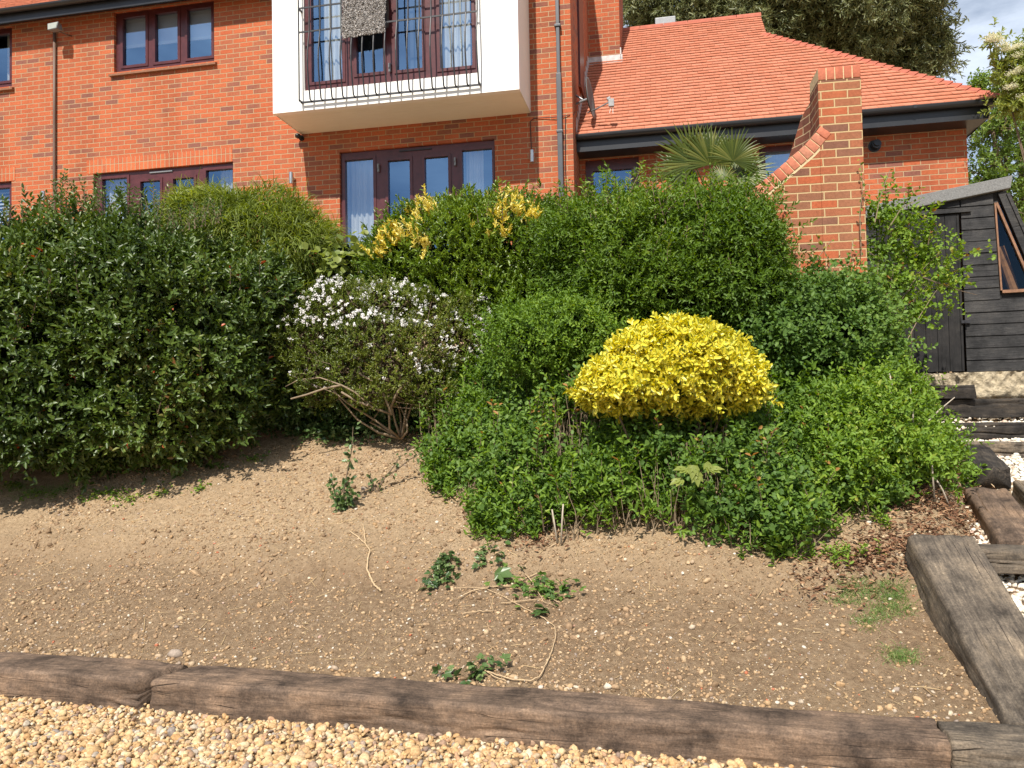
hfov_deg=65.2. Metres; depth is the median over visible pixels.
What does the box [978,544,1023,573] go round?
railway sleeper
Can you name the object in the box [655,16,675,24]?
roof box
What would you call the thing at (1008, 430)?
railway sleeper
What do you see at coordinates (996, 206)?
window frame
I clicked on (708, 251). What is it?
privet shrub
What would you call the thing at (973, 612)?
railway sleeper
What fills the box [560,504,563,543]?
bare stem
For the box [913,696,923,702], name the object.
stone
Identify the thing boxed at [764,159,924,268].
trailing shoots
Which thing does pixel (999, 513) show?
railway sleeper
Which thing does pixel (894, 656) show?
grass
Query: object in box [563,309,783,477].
yellow shrub
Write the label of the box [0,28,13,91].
window
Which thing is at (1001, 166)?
leafy tree
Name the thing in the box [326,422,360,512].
sapling
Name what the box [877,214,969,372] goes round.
door
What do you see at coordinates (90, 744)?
gravel
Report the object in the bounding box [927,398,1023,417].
railway sleeper
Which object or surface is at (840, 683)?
stone
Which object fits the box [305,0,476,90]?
balcony door
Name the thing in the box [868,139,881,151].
flue cowl
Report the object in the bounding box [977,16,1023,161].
elder tree
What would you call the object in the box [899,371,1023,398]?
concrete base
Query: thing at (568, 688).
scattered stones
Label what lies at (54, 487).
grass
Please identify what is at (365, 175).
patio doors
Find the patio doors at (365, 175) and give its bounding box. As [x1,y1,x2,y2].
[341,140,494,265]
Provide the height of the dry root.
0.352 m
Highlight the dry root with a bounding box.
[349,523,381,591]
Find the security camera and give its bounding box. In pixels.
[295,133,303,140]
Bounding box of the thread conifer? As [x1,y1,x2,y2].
[148,167,349,362]
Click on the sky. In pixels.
(1009, 14)
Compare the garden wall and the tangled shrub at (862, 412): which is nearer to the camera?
the tangled shrub at (862, 412)
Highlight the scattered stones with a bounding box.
[0,418,999,722]
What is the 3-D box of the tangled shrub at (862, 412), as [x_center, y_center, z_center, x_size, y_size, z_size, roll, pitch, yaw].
[2.559,0.349,5.683,1.710,1.307,1.332,0,-2,-31]
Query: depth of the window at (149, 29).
12.76 m
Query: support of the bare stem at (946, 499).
on the soil bank at (16, 515)
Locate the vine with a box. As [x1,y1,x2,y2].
[299,225,376,411]
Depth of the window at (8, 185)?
13.20 m
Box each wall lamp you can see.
[289,172,295,183]
[530,149,534,162]
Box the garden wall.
[569,65,867,410]
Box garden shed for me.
[865,176,1023,372]
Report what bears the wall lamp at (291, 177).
attached to the brick house
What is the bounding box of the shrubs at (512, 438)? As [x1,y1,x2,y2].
[410,316,986,560]
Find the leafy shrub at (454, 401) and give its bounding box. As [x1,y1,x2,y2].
[427,280,524,447]
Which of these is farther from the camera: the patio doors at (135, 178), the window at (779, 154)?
the patio doors at (135, 178)
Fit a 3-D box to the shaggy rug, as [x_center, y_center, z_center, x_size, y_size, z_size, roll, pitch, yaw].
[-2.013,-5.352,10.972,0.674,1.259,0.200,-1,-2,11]
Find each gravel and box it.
[0,695,833,767]
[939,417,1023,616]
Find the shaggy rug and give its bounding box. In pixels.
[341,0,388,38]
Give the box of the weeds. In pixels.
[1,450,270,506]
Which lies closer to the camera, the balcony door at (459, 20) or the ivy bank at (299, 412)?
the ivy bank at (299, 412)
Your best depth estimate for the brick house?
12.08 m
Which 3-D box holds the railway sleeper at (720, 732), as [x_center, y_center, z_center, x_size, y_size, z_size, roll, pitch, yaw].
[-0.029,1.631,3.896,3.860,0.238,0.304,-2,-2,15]
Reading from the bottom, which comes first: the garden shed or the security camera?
the garden shed
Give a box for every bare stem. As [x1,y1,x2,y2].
[551,509,557,542]
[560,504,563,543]
[928,397,954,420]
[931,465,934,497]
[936,480,949,505]
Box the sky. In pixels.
[623,0,1023,197]
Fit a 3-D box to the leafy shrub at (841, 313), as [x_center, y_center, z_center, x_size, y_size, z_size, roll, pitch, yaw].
[2.504,-0.374,6.403,1.621,1.563,1.592,-3,-3,38]
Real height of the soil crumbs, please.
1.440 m
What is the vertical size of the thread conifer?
2.448 m
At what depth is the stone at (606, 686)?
4.02 m
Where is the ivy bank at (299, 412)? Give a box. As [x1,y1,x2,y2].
[211,262,507,438]
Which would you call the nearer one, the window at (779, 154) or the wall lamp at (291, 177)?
the window at (779, 154)
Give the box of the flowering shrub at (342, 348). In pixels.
[267,267,497,439]
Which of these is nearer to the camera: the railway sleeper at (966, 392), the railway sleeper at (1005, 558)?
the railway sleeper at (1005, 558)
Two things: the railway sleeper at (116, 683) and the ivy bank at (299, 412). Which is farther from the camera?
the ivy bank at (299, 412)
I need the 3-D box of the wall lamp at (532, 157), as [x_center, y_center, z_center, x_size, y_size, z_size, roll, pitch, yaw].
[0.290,-3.231,11.373,0.062,0.170,0.119,-1,-2,11]
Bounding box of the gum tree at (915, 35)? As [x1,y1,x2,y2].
[623,0,977,82]
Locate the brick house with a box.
[0,0,999,309]
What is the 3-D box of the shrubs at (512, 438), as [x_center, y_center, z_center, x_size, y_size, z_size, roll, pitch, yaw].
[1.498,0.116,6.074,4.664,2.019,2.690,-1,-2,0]
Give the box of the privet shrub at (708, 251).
[517,157,816,336]
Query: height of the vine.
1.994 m
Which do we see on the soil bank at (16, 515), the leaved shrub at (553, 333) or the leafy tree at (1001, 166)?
the leaved shrub at (553, 333)
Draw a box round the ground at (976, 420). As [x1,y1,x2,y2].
[17,289,1023,477]
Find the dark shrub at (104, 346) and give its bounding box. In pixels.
[0,168,322,493]
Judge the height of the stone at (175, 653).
0.056 m
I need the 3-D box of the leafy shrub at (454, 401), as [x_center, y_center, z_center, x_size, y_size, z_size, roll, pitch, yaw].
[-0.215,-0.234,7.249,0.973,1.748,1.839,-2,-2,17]
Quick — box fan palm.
[651,123,773,190]
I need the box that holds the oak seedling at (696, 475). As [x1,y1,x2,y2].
[670,461,724,486]
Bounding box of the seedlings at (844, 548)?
[465,470,922,568]
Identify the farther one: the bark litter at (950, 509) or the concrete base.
the concrete base
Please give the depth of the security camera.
12.06 m
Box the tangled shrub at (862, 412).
[765,341,993,522]
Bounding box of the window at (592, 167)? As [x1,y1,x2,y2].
[586,157,638,199]
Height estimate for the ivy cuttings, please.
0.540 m
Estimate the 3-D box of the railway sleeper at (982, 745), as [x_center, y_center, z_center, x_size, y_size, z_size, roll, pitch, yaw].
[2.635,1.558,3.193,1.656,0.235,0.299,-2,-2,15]
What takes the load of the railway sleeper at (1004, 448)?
on the ground at (976, 420)
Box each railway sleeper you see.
[0,652,187,708]
[149,665,950,767]
[904,534,1023,724]
[927,385,976,398]
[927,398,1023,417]
[937,721,1023,767]
[943,422,1023,438]
[959,445,1010,488]
[963,441,1023,458]
[964,487,1023,544]
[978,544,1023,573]
[1012,480,1023,507]
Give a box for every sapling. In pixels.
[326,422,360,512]
[366,448,421,492]
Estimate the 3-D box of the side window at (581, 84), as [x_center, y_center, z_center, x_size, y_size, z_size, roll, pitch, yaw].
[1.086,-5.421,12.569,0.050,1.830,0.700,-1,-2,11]
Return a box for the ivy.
[259,406,444,448]
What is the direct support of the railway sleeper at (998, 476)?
on the soil bank at (16, 515)
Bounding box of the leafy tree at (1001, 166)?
[966,37,1023,222]
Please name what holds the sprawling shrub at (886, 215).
on the soil bank at (16, 515)
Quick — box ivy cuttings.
[419,545,585,683]
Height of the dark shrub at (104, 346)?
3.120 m
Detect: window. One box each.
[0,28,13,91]
[0,182,11,215]
[108,1,216,76]
[577,0,584,98]
[586,157,638,199]
[759,145,792,181]
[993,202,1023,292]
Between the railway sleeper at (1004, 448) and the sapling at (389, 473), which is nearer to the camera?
the sapling at (389, 473)
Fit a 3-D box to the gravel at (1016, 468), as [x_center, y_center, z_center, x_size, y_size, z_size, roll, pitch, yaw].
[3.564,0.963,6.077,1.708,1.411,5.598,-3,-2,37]
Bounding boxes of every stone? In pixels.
[167,649,183,657]
[603,683,611,689]
[836,681,845,686]
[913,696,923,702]
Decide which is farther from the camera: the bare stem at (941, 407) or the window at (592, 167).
the window at (592, 167)
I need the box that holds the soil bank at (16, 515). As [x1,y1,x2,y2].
[0,407,1023,767]
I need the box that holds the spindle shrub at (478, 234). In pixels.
[346,176,583,351]
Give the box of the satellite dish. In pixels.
[576,77,613,118]
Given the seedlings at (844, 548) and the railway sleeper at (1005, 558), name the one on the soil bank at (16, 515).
the seedlings at (844, 548)
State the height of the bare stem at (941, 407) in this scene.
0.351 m
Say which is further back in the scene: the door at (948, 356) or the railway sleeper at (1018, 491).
the door at (948, 356)
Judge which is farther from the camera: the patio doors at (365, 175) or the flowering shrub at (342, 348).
the patio doors at (365, 175)
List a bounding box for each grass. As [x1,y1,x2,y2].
[0,473,97,501]
[818,572,940,670]
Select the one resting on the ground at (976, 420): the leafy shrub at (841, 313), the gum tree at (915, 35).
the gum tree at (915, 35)
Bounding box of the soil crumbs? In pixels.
[0,423,991,720]
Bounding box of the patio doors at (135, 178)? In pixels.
[96,163,232,262]
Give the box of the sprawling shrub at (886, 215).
[865,171,995,357]
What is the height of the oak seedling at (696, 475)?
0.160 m
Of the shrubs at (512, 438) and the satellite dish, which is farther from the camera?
the satellite dish
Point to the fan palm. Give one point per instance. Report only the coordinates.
(694, 152)
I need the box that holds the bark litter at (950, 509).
[423,464,1005,609]
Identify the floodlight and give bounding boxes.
[47,22,71,36]
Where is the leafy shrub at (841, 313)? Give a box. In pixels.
[717,239,937,391]
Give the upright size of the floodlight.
0.131 m
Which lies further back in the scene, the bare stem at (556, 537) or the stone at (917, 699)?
the bare stem at (556, 537)
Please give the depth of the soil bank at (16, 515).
5.02 m
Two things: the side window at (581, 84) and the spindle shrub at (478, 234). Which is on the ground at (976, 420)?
the spindle shrub at (478, 234)
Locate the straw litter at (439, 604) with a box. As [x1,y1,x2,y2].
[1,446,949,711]
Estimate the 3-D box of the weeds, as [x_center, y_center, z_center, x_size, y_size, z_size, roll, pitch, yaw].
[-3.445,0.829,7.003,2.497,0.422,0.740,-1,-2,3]
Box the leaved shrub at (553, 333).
[458,277,638,435]
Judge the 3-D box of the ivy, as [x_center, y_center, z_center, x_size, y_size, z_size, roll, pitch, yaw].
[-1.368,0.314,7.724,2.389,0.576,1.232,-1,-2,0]

